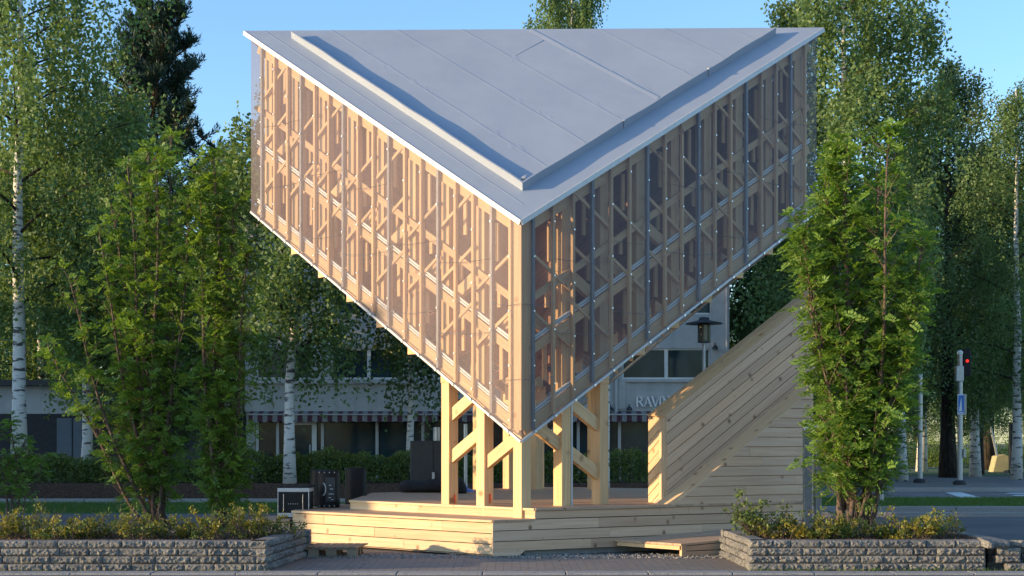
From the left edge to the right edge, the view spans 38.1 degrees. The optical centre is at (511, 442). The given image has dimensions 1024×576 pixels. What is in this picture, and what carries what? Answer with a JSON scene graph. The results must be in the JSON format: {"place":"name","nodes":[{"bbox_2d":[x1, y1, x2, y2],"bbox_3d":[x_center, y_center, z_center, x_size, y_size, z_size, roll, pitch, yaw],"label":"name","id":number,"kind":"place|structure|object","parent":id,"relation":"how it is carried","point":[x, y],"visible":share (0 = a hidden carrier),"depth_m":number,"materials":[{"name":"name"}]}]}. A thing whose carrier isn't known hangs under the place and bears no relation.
{"place":"outdoors","nodes":[
{"label":"outdoors","id":0,"kind":"place"},
{"bbox_2d":[0,501,344,513],"bbox_3d":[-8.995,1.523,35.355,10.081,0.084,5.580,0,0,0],"label":"grass","id":1,"kind":"structure","parent":0,"point":[81,508],"depth_m":35.08,"materials":[{"name":"plant"}]},
{"bbox_2d":[310,470,316,505],"bbox_3d":[-3.183,0.755,24.600,0.320,0.600,0.300,0,0,0],"label":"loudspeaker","id":2,"kind":"object","parent":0,"point":[312,476],"visible":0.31,"depth_m":24.47,"materials":[{"name":"black plastic"}]},
{"bbox_2d":[0,444,1023,574],"bbox_3d":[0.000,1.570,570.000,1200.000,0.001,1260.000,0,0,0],"label":"ground","id":3,"kind":"structure","parent":0,"point":[1008,528],"depth_m":28.04,"materials":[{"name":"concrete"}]},
{"bbox_2d":[0,410,59,519],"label":"shrub","id":4,"kind":"object","parent":3,"relation":"on","point":[16,475],"visible":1,"depth_m":29.98,"materials":[{"name":"green plant"}]},
{"bbox_2d":[0,121,124,379],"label":"leafy tree","id":5,"kind":"object","parent":3,"relation":"on","point":[5,266],"depth_m":61.31,"materials":[{"name":"green plant"}]},
{"bbox_2d":[0,123,128,397],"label":"birch tree","id":6,"kind":"object","parent":3,"relation":"on","point":[8,364],"visible":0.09,"depth_m":53.08,"materials":[{"name":"green plant"}]},
{"bbox_2d":[32,124,213,528],"bbox_3d":[-6.954,-2.056,26.698,3.441,7.397,1.655,0,0,0],"label":"rowan tree","id":7,"kind":"object","parent":3,"relation":"on","point":[152,448],"visible":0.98,"depth_m":26.52,"materials":[{"name":"green plant"}]},
{"bbox_2d":[0,380,245,478],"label":"building","id":8,"kind":"structure","parent":3,"relation":"on","point":[57,431],"depth_m":50.90,"materials":[{"name":"paint"}]},
{"bbox_2d":[57,418,72,478],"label":"door","id":9,"kind":"structure","parent":8,"relation":"in","point":[64,425],"depth_m":50.83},
{"bbox_2d":[73,418,81,476],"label":"door","id":10,"kind":"structure","parent":8,"relation":"in","point":[77,426],"depth_m":50.83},
{"bbox_2d":[170,420,201,473],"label":"window","id":11,"kind":"structure","parent":8,"relation":"in","point":[188,456],"depth_m":50.83,"materials":[{"name":"glass"}]},
{"bbox_2d":[76,0,235,335],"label":"pine tree","id":12,"kind":"object","parent":3,"relation":"on","point":[159,73],"visible":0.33,"depth_m":56.36,"materials":[{"name":"green plant"}]},
{"bbox_2d":[74,220,244,469],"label":"leafy tree","id":13,"kind":"object","parent":3,"relation":"on","point":[187,388],"visible":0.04,"depth_m":49.13,"materials":[{"name":"green plant"}]},
{"bbox_2d":[0,499,344,502],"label":"kerb","id":14,"kind":"structure","parent":3,"relation":"on","point":[146,500],"depth_m":38.20,"materials":[{"name":"concrete"}]},
{"bbox_2d":[121,139,259,379],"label":"leafy tree","id":15,"kind":"object","parent":3,"relation":"on","point":[207,169],"visible":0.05,"depth_m":53.43,"materials":[{"name":"green plant"}]},
{"bbox_2d":[175,141,270,527],"bbox_3d":[-5.151,-1.891,26.457,1.675,7.037,1.482,0,0,24],"label":"rowan tree","id":16,"kind":"object","parent":3,"relation":"on","point":[220,475],"visible":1,"depth_m":26.31,"materials":[{"name":"green plant"}]},
{"bbox_2d":[0,479,647,498],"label":"hedge bank","id":17,"kind":"structure","parent":3,"relation":"on","point":[88,490],"depth_m":41.30,"materials":[{"name":"green plant"}]},
{"bbox_2d":[0,451,124,482],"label":"hedge","id":18,"kind":"object","parent":17,"relation":"on","point":[87,469],"visible":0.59,"depth_m":42.00,"materials":[{"name":"green plant"}]},
{"bbox_2d":[0,0,187,475],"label":"birch tree","id":19,"kind":"object","parent":17,"relation":"on","point":[24,106],"visible":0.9,"depth_m":42.62,"materials":[{"name":"green plant"}]},
{"bbox_2d":[0,50,188,459],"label":"birch tree","id":20,"kind":"object","parent":17,"relation":"on","point":[125,115],"visible":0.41,"depth_m":45.61,"materials":[{"name":"green plant"}]},
{"bbox_2d":[113,453,209,482],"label":"hedge","id":21,"kind":"object","parent":17,"relation":"on","point":[191,476],"visible":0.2,"depth_m":42.03,"materials":[{"name":"green plant"}]},
{"bbox_2d":[158,70,398,483],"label":"birch tree","id":22,"kind":"object","parent":17,"relation":"on","point":[282,307],"visible":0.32,"depth_m":41.03,"materials":[{"name":"green plant"}]},
{"bbox_2d":[224,445,409,482],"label":"hedge","id":23,"kind":"object","parent":17,"relation":"on","point":[315,460],"visible":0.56,"depth_m":42.02,"materials":[{"name":"green plant"}]},
{"bbox_2d":[344,259,468,475],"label":"birch tree","id":24,"kind":"object","parent":17,"relation":"on","point":[410,361],"visible":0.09,"depth_m":43.90,"materials":[{"name":"green plant"}]},
{"bbox_2d":[458,447,648,482],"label":"hedge","id":25,"kind":"object","parent":17,"relation":"on","point":[577,475],"visible":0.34,"depth_m":42.24,"materials":[{"name":"green plant"}]},
{"bbox_2d":[239,213,729,478],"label":"shop building","id":26,"kind":"structure","parent":3,"relation":"on","point":[670,365],"depth_m":50.00,"materials":[{"name":"paint"}]},
{"bbox_2d":[256,348,311,378],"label":"window","id":27,"kind":"structure","parent":26,"relation":"in","point":[274,375],"depth_m":50.15,"materials":[{"name":"glass"}]},
{"bbox_2d":[295,421,316,452],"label":"door","id":28,"kind":"structure","parent":26,"relation":"in","point":[314,424],"depth_m":50.19,"materials":[{"name":"white paint"}]},
{"bbox_2d":[334,348,403,378],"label":"window","id":29,"kind":"structure","parent":26,"relation":"in","point":[359,370],"depth_m":50.15,"materials":[{"name":"glass"}]},
{"bbox_2d":[255,413,648,478],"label":"shop window","id":30,"kind":"structure","parent":26,"relation":"in","point":[353,437],"depth_m":50.32,"materials":[{"name":"black glass"}]},
{"bbox_2d":[636,396,669,406],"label":"sign","id":31,"kind":"object","parent":26,"relation":"attached to","point":[659,398],"visible":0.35,"depth_m":49.88,"materials":[{"name":"white metal"}]},
{"bbox_2d":[622,348,709,378],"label":"window","id":32,"kind":"structure","parent":26,"relation":"in","point":[659,363],"depth_m":50.15,"materials":[{"name":"glass"}]},
{"bbox_2d":[0,571,1023,574],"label":"kerb","id":33,"kind":"structure","parent":3,"relation":"on","point":[518,573],"depth_m":17.61,"materials":[{"name":"concrete"}]},
{"bbox_2d":[249,487,813,556],"bbox_3d":[1.267,1.240,25.180,8.100,0.660,10.056,0,0,35],"label":"wooden stage","id":34,"kind":"object","parent":3,"relation":"on","point":[420,521],"visible":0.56,"depth_m":21.42,"materials":[{"name":"brown wood"}]},
{"bbox_2d":[277,484,314,516],"bbox_3d":[-3.410,0.932,23.541,0.540,0.520,0.534,0,0,0],"label":"flight case","id":35,"kind":"object","parent":34,"relation":"on","point":[290,498],"visible":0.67,"depth_m":23.30,"materials":[{"name":"black plastic"}]},
{"bbox_2d":[316,470,339,507],"bbox_3d":[-2.983,0.755,24.079,0.380,0.600,0.382,0,0,0],"label":"loudspeaker","id":36,"kind":"object","parent":34,"relation":"on","point":[327,488],"visible":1,"depth_m":23.95,"materials":[{"name":"black plastic"}]},
{"bbox_2d":[345,468,366,503],"bbox_3d":[-2.671,0.745,25.400,0.370,0.620,0.320,0,0,-6],"label":"loudspeaker","id":37,"kind":"object","parent":34,"relation":"on","point":[355,482],"visible":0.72,"depth_m":25.26,"materials":[{"name":"black plastic"}]},
{"bbox_2d":[398,479,440,491],"bbox_3d":[-1.517,0.782,26.996,1.116,0.252,0.427,0,0,0],"label":"bag","id":38,"kind":"object","parent":34,"relation":"on","point":[433,485],"visible":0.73,"depth_m":26.84,"materials":[{"name":"black fabric"}]},
{"bbox_2d":[410,427,440,481],"bbox_3d":[-1.558,0.300,27.520,0.631,1.160,0.560,0,0,0],"label":"equipment cabinet","id":39,"kind":"object","parent":34,"relation":"on","point":[425,461],"visible":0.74,"depth_m":27.28,"materials":[{"name":"metal"}]},
{"bbox_2d":[464,424,473,491],"bbox_3d":[-0.863,0.285,27.500,0.320,1.250,0.312,0,0,0],"label":"stand pole","id":40,"kind":"object","parent":34,"relation":"on","point":[465,461],"visible":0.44,"depth_m":27.47,"materials":[{"name":"metal"}]},
{"bbox_2d":[243,27,824,517],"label":"timber pavilion","id":41,"kind":"structure","parent":34,"relation":"on","point":[523,209],"depth_m":22.98,"materials":[{"name":"brown wood"}]},
{"bbox_2d":[647,290,833,506],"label":"sloping wall","id":42,"kind":"structure","parent":34,"relation":"on","point":[722,427],"depth_m":22.63,"materials":[{"name":"brown wood"}]},
{"bbox_2d":[522,0,610,28],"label":"birch tree","id":43,"kind":"object","parent":3,"relation":"on","point":[583,15],"visible":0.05,"depth_m":61.18,"materials":[{"name":"green plant"}]},
{"bbox_2d":[615,523,824,555],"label":"ramp platform","id":44,"kind":"structure","parent":3,"relation":"on","point":[681,541],"depth_m":20.65,"materials":[{"name":"brown wood"}]},
{"bbox_2d":[803,426,821,527],"bbox_3d":[4.418,0.642,21.790,0.276,1.855,0.180,0,0,0],"label":"steel barrier","id":45,"kind":"object","parent":3,"relation":"on","point":[807,495],"visible":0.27,"depth_m":21.75,"materials":[{"name":"metal"}]},
{"bbox_2d":[813,506,1023,511],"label":"kerb","id":46,"kind":"structure","parent":3,"relation":"on","point":[956,508],"depth_m":33.40,"materials":[{"name":"concrete"}]},
{"bbox_2d":[813,512,1023,516],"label":"kerb","id":47,"kind":"structure","parent":3,"relation":"on","point":[975,514],"depth_m":31.20,"materials":[{"name":"concrete"}]},
{"bbox_2d":[907,431,939,466],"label":"bush","id":48,"kind":"object","parent":3,"relation":"on","point":[933,457],"visible":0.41,"depth_m":94.54,"materials":[{"name":"green plant"}]},
{"bbox_2d":[916,143,1023,476],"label":"birch tree","id":49,"kind":"object","parent":3,"relation":"on","point":[975,469],"visible":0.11,"depth_m":67.79,"materials":[{"name":"green plant"}]},
{"bbox_2d":[956,436,1007,466],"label":"bush","id":50,"kind":"object","parent":3,"relation":"on","point":[967,454],"visible":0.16,"depth_m":92.72,"materials":[{"name":"green plant"}]},
{"bbox_2d":[0,575,1023,575],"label":"path","id":51,"kind":"structure","parent":0,"point":[511,575],"depth_m":17.46,"materials":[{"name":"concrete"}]},
{"bbox_2d":[0,0,1023,443],"label":"sky","id":52,"kind":"structure","parent":0,"point":[988,35],"materials":[{"name":"blue"}]},
{"bbox_2d":[156,555,1020,571],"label":"pavement","id":53,"kind":"structure","parent":0,"point":[442,563],"depth_m":19.04,"materials":[{"name":"concrete"}]},
{"bbox_2d":[0,529,310,570],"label":"stone planter","id":54,"kind":"object","parent":53,"relation":"on","point":[270,552],"visible":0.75,"depth_m":18.03,"materials":[{"name":"grey stone"}]},
{"bbox_2d":[0,509,47,538],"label":"shrub","id":55,"kind":"object","parent":54,"relation":"on","point":[15,525],"visible":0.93,"depth_m":19.09,"materials":[{"name":"green plant"}]},
{"bbox_2d":[1,496,73,536],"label":"shrub","id":56,"kind":"object","parent":54,"relation":"on","point":[44,520],"visible":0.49,"depth_m":19.37,"materials":[{"name":"green plant"}]},
{"bbox_2d":[25,514,101,539],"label":"shrub","id":57,"kind":"object","parent":54,"relation":"on","point":[50,533],"visible":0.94,"depth_m":18.78,"materials":[{"name":"green plant"}]},
{"bbox_2d":[60,516,116,538],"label":"shrub","id":58,"kind":"object","parent":54,"relation":"on","point":[90,524],"visible":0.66,"depth_m":19.11,"materials":[{"name":"green plant"}]},
{"bbox_2d":[75,506,156,536],"bbox_3d":[-5.224,1.048,19.574,1.109,0.470,0.772,0,0,20],"label":"shrub","id":59,"kind":"object","parent":54,"relation":"on","point":[101,522],"visible":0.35,"depth_m":19.45,"materials":[{"name":"green plant"}]},
{"bbox_2d":[0,530,273,539],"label":"leaf litter","id":60,"kind":"object","parent":54,"relation":"on","point":[148,538],"visible":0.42,"depth_m":18.89,"materials":[{"name":"plant"}]},
{"bbox_2d":[105,502,190,539],"bbox_3d":[-4.627,1.006,18.928,1.032,0.518,0.950,0,0,0],"label":"shrub","id":61,"kind":"object","parent":54,"relation":"on","point":[127,527],"visible":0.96,"depth_m":18.79,"materials":[{"name":"green plant"}]},
{"bbox_2d":[138,513,199,538],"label":"shrub","id":62,"kind":"object","parent":54,"relation":"on","point":[186,530],"visible":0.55,"depth_m":19.10,"materials":[{"name":"green plant"}]},
{"bbox_2d":[180,501,274,539],"bbox_3d":[-3.688,1.020,18.936,1.077,0.555,0.991,0,0,26],"label":"shrub","id":63,"kind":"object","parent":54,"relation":"on","point":[214,526],"visible":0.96,"depth_m":18.78,"materials":[{"name":"green plant"}]},
{"bbox_2d":[210,502,289,537],"bbox_3d":[-3.353,1.010,19.252,1.058,0.510,0.735,0,0,16],"label":"shrub","id":64,"kind":"object","parent":54,"relation":"on","point":[260,521],"visible":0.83,"depth_m":19.11,"materials":[{"name":"green plant"}]},
{"bbox_2d":[254,515,306,538],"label":"shrub","id":65,"kind":"object","parent":54,"relation":"on","point":[293,532],"visible":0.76,"depth_m":19.41,"materials":[{"name":"green plant"}]},
{"bbox_2d":[305,543,367,557],"bbox_3d":[-2.428,1.494,20.575,0.786,0.143,0.858,0,0,0],"label":"pallet","id":66,"kind":"object","parent":53,"relation":"on","point":[330,550],"visible":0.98,"depth_m":20.17,"materials":[{"name":"brown wood"}]},
{"bbox_2d":[5,556,1009,573],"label":"fallen leaves","id":67,"kind":"object","parent":53,"relation":"on","point":[483,568],"visible":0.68,"depth_m":17.85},
{"bbox_2d":[304,552,722,558],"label":"gravel","id":68,"kind":"structure","parent":53,"relation":"on","point":[649,555],"depth_m":20.22,"materials":[{"name":"gravel"}]},
{"bbox_2d":[718,529,1002,570],"bbox_3d":[4.475,1.381,19.253,3.303,0.369,2.381,0,0,0],"label":"stone planter","id":69,"kind":"object","parent":53,"relation":"on","point":[749,552],"visible":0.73,"depth_m":18.11,"materials":[{"name":"grey stone"}]},
{"bbox_2d":[721,488,798,537],"bbox_3d":[3.198,0.942,19.233,1.058,0.715,0.935,0,0,0],"label":"shrub","id":70,"kind":"object","parent":69,"relation":"on","point":[745,517],"visible":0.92,"depth_m":19.13,"materials":[{"name":"green plant"}]},
{"bbox_2d":[739,510,811,538],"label":"shrub","id":71,"kind":"object","parent":69,"relation":"on","point":[797,530],"visible":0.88,"depth_m":19.02,"materials":[{"name":"green plant"}]},
{"bbox_2d":[779,503,836,535],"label":"shrub","id":72,"kind":"object","parent":69,"relation":"on","point":[818,513],"visible":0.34,"depth_m":19.29,"materials":[{"name":"green plant"}]},
{"bbox_2d":[800,520,853,538],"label":"shrub","id":73,"kind":"object","parent":69,"relation":"on","point":[816,533],"visible":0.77,"depth_m":18.83,"materials":[{"name":"green plant"}]},
{"bbox_2d":[812,507,881,538],"bbox_3d":[4.265,1.052,18.979,1.035,0.460,0.634,0,0,0],"label":"shrub","id":74,"kind":"object","parent":69,"relation":"on","point":[832,525],"visible":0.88,"depth_m":18.88,"materials":[{"name":"green plant"}]},
{"bbox_2d":[746,532,973,538],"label":"leaf litter","id":75,"kind":"object","parent":69,"relation":"on","point":[878,537],"visible":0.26,"depth_m":18.94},
{"bbox_2d":[772,117,949,533],"bbox_3d":[4.656,-1.510,19.882,2.345,5.646,1.538,0,0,0],"label":"rowan tree","id":76,"kind":"object","parent":69,"relation":"on","point":[854,456],"visible":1,"depth_m":19.76,"materials":[{"name":"green plant"}]},
{"bbox_2d":[830,502,898,538],"bbox_3d":[4.619,1.039,19.338,0.998,0.512,0.610,0,0,-19],"label":"shrub","id":77,"kind":"object","parent":69,"relation":"on","point":[867,523],"visible":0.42,"depth_m":19.38,"materials":[{"name":"green plant"}]},
{"bbox_2d":[864,518,916,538],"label":"shrub","id":78,"kind":"object","parent":69,"relation":"on","point":[877,532],"visible":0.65,"depth_m":18.99,"materials":[{"name":"green plant"}]},
{"bbox_2d":[874,504,951,538],"bbox_3d":[5.126,1.048,18.832,0.882,0.542,0.791,0,0,-28],"label":"shrub","id":79,"kind":"object","parent":69,"relation":"on","point":[933,528],"visible":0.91,"depth_m":18.78,"materials":[{"name":"green plant"}]},
{"bbox_2d":[915,510,965,538],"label":"shrub","id":80,"kind":"object","parent":69,"relation":"on","point":[953,524],"visible":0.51,"depth_m":19.20,"materials":[{"name":"green plant"}]},
{"bbox_2d":[1003,563,1023,570],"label":"stone block","id":81,"kind":"structure","parent":53,"relation":"on","point":[1014,566],"depth_m":18.04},
{"bbox_2d":[992,555,1019,562],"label":"stone block","id":82,"kind":"structure","parent":81,"relation":"on","point":[1006,558],"depth_m":18.10,"materials":[{"name":"stone"}]},
{"bbox_2d":[994,547,1020,554],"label":"stone block","id":83,"kind":"structure","parent":82,"relation":"on","point":[1009,551],"depth_m":18.12,"materials":[{"name":"stone"}]},
{"bbox_2d":[988,539,1009,547],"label":"stone block","id":84,"kind":"structure","parent":83,"relation":"on","point":[1001,543],"depth_m":18.10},
{"bbox_2d":[745,566,1023,570],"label":"grass","id":85,"kind":"structure","parent":0,"point":[873,569],"depth_m":17.98,"materials":[{"name":"plant"}]},
{"bbox_2d":[813,448,1006,456],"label":"grass","id":86,"kind":"structure","parent":0,"point":[938,449],"depth_m":253.66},
{"bbox_2d":[893,398,940,451],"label":"leafy tree","id":87,"kind":"object","parent":86,"relation":"on","point":[934,429],"visible":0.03,"depth_m":118.96,"materials":[{"name":"green plant"}]},
{"bbox_2d":[930,301,1011,443],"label":"leafy tree","id":88,"kind":"object","parent":86,"relation":"on","point":[1003,428],"visible":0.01,"depth_m":125.24,"materials":[{"name":"green plant"}]},
{"bbox_2d":[812,496,1023,505],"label":"grass","id":89,"kind":"structure","parent":0,"point":[942,501],"depth_m":36.05,"materials":[{"name":"plant"}]},
{"bbox_2d":[812,477,1023,497],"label":"road","id":90,"kind":"structure","parent":0,"point":[1005,480],"depth_m":47.76,"materials":[{"name":"asphalt"}]},
{"bbox_2d":[686,317,722,370],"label":"street lamp","id":91,"kind":"object","parent":90,"relation":"on","point":[703,323],"visible":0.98,"depth_m":45.86,"materials":[{"name":"metal"}]},
{"bbox_2d":[730,219,835,421],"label":"leafy tree","id":92,"kind":"object","parent":90,"relation":"on","point":[734,314],"visible":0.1,"depth_m":52.56,"materials":[{"name":"green plant"}]},
{"bbox_2d":[730,190,871,451],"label":"leafy tree","id":93,"kind":"object","parent":90,"relation":"on","point":[780,295],"depth_m":59.95,"materials":[{"name":"green plant"}]},
{"bbox_2d":[730,88,908,418],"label":"birch tree","id":94,"kind":"object","parent":90,"relation":"on","point":[821,135],"visible":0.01,"depth_m":62.91,"materials":[{"name":"green plant"}]},
{"bbox_2d":[730,0,971,437],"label":"birch tree","id":95,"kind":"object","parent":90,"relation":"on","point":[854,109],"visible":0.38,"depth_m":45.91,"materials":[{"name":"green plant"}]},
{"bbox_2d":[863,168,972,480],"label":"birch tree","id":96,"kind":"object","parent":90,"relation":"on","point":[902,477],"visible":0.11,"depth_m":59.73,"materials":[{"name":"green plant"}]},
{"bbox_2d":[856,482,1023,490],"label":"traffic island","id":97,"kind":"structure","parent":90,"relation":"on","point":[927,484],"depth_m":49.92,"materials":[{"name":"concrete"}]},
{"bbox_2d":[913,374,926,482],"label":"signal pole","id":98,"kind":"object","parent":97,"relation":"on","point":[920,479],"visible":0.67,"depth_m":52.93,"materials":[{"name":"metal"}]},
{"bbox_2d":[953,349,970,484],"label":"signal pole","id":99,"kind":"object","parent":97,"relation":"on","point":[962,368],"visible":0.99,"depth_m":50.63,"materials":[{"name":"metal"}]},
{"bbox_2d":[859,48,1023,477],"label":"leafy tree","id":100,"kind":"object","parent":90,"relation":"on","point":[947,467],"visible":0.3,"depth_m":65.37,"materials":[{"name":"green plant"}]},
{"bbox_2d":[887,487,1023,491],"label":"kerb","id":101,"kind":"structure","parent":90,"relation":"on","point":[958,489],"depth_m":46.98,"materials":[{"name":"stone"}]},
{"bbox_2d":[924,78,1023,479],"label":"birch tree","id":102,"kind":"object","parent":90,"relation":"on","point":[1012,119],"visible":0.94,"depth_m":61.82,"materials":[{"name":"green plant"}]},
{"bbox_2d":[813,468,1023,475],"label":"grass","id":103,"kind":"structure","parent":0,"point":[929,472],"depth_m":74.40,"materials":[{"name":"plant"}]},
{"bbox_2d":[888,437,916,467],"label":"bush","id":104,"kind":"object","parent":103,"relation":"on","point":[912,458],"visible":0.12,"depth_m":89.29,"materials":[{"name":"green plant"}]},
{"bbox_2d":[860,153,982,473],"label":"leafy tree","id":105,"kind":"object","parent":103,"relation":"on","point":[916,427],"depth_m":72.20,"materials":[{"name":"green plant"}]},
{"bbox_2d":[884,136,1006,470],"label":"birch tree","id":106,"kind":"object","parent":103,"relation":"on","point":[925,458],"visible":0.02,"depth_m":79.79,"materials":[{"name":"green plant"}]},
{"bbox_2d":[927,138,1023,474],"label":"leafy tree","id":107,"kind":"object","parent":103,"relation":"on","point":[982,440],"visible":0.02,"depth_m":71.78,"materials":[{"name":"green plant"}]},
{"bbox_2d":[929,142,1023,469],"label":"leafy tree","id":108,"kind":"object","parent":103,"relation":"on","point":[989,453],"depth_m":83.72,"materials":[{"name":"green plant"}]},
{"bbox_2d":[988,427,1008,471],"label":"block weight","id":109,"kind":"object","parent":103,"relation":"on","point":[999,463],"visible":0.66,"depth_m":78.00,"materials":[{"name":"concrete"}]},
{"bbox_2d":[1003,422,1012,472],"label":"bollard","id":110,"kind":"object","parent":103,"relation":"on","point":[1010,441],"visible":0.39,"depth_m":75.89,"materials":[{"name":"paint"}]},
{"label":"path","id":111,"kind":"structure","parent":0,"visible":0},
{"bbox_2d":[608,346,609,487],"bbox_3d":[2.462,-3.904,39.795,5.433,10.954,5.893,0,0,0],"label":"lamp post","id":112,"kind":"object","parent":111,"relation":"on","point":[608,431],"depth_m":39.92,"materials":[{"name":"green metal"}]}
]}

